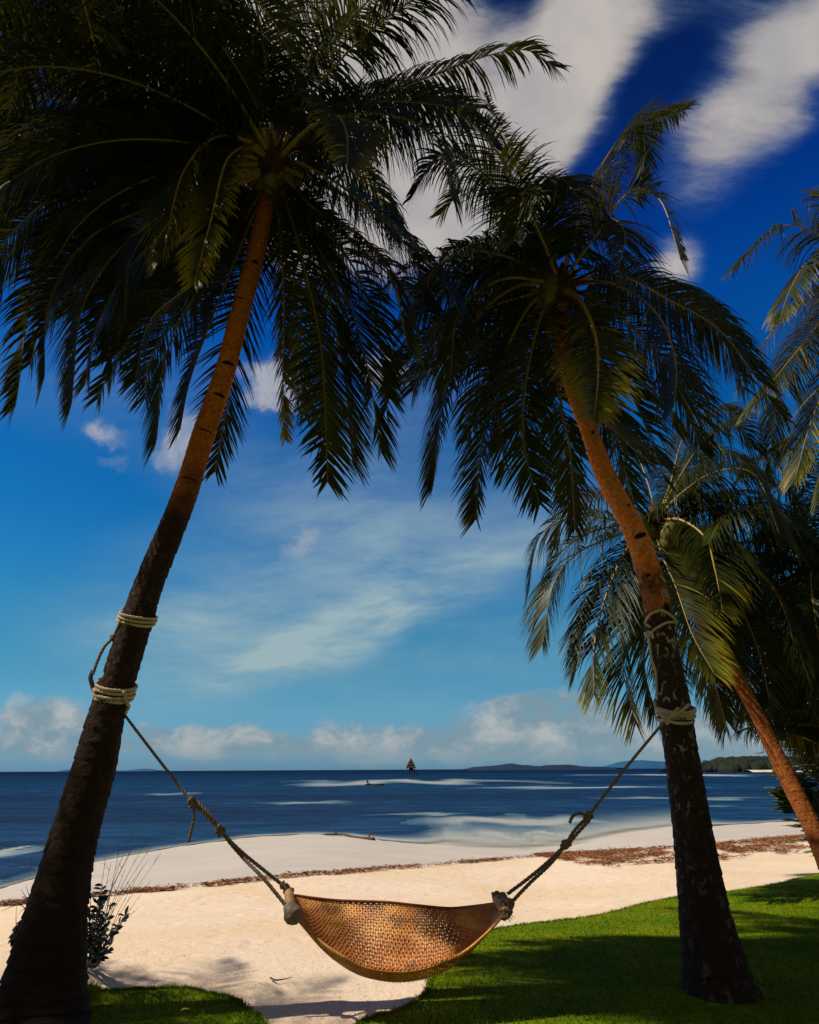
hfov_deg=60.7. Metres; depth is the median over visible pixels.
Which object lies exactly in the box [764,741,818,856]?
broadleaf shrub
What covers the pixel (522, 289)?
palm tree
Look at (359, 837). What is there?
driftwood
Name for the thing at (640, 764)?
hill
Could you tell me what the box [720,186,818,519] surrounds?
palm tree
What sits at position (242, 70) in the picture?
palm tree
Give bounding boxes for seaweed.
[0,833,809,906]
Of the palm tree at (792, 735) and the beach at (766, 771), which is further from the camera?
the beach at (766, 771)
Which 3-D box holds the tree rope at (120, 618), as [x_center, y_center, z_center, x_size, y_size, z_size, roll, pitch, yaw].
[-1.999,0.974,4.956,0.268,0.648,0.375,-17,-26,39]
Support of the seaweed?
on the beach at (196, 921)
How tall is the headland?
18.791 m
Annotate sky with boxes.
[0,0,818,771]
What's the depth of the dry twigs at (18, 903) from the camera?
4.69 m
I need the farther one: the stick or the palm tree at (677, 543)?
the palm tree at (677, 543)
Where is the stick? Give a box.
[270,977,291,980]
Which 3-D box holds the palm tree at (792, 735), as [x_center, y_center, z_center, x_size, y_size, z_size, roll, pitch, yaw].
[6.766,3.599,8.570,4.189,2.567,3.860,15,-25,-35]
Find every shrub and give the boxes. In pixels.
[8,883,129,969]
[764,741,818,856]
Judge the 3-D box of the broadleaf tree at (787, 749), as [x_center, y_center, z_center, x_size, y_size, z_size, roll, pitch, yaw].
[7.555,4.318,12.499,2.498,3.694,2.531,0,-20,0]
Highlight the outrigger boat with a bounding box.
[365,783,383,785]
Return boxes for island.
[462,763,619,769]
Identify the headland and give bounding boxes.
[660,754,818,771]
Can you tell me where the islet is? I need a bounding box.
[55,769,162,771]
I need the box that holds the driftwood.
[325,829,374,839]
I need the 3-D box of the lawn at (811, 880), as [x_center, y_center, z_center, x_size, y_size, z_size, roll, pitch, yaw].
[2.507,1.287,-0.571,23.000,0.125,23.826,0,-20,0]
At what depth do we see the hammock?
4.37 m
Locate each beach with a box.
[0,821,818,1023]
[749,770,811,771]
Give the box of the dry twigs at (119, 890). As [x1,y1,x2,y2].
[94,827,158,979]
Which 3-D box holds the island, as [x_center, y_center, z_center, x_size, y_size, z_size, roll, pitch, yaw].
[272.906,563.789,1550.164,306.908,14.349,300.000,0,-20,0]
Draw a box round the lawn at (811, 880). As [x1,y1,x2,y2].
[89,874,818,1023]
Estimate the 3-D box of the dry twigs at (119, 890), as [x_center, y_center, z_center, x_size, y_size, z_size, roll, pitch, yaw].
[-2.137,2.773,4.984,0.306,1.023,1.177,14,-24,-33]
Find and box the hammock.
[91,677,696,982]
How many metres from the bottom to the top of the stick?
0.029 m
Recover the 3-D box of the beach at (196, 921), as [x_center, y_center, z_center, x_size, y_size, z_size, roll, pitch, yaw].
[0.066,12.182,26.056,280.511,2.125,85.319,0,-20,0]
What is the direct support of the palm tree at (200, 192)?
on the lawn at (811, 880)
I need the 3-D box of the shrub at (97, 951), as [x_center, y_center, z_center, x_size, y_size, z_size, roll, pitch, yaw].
[-2.199,2.889,4.845,0.735,0.714,1.189,0,-20,0]
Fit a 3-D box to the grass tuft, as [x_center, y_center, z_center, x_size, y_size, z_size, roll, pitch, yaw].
[-2.088,3.094,4.527,0.200,0.070,0.471,7,-22,-20]
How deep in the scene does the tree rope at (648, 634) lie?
5.34 m
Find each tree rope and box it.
[88,607,157,691]
[643,609,676,699]
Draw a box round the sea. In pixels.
[0,768,818,887]
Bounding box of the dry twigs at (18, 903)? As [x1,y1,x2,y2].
[2,887,28,924]
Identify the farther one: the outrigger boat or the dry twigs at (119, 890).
the outrigger boat
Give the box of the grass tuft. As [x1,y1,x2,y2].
[88,979,102,1003]
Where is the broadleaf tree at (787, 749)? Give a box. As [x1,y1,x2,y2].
[747,690,818,778]
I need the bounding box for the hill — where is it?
[604,760,664,768]
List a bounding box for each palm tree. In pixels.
[0,0,323,208]
[0,0,571,1023]
[370,89,796,1004]
[519,402,818,869]
[617,436,818,771]
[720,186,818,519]
[730,707,818,807]
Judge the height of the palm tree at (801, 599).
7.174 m
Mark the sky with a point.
(295, 628)

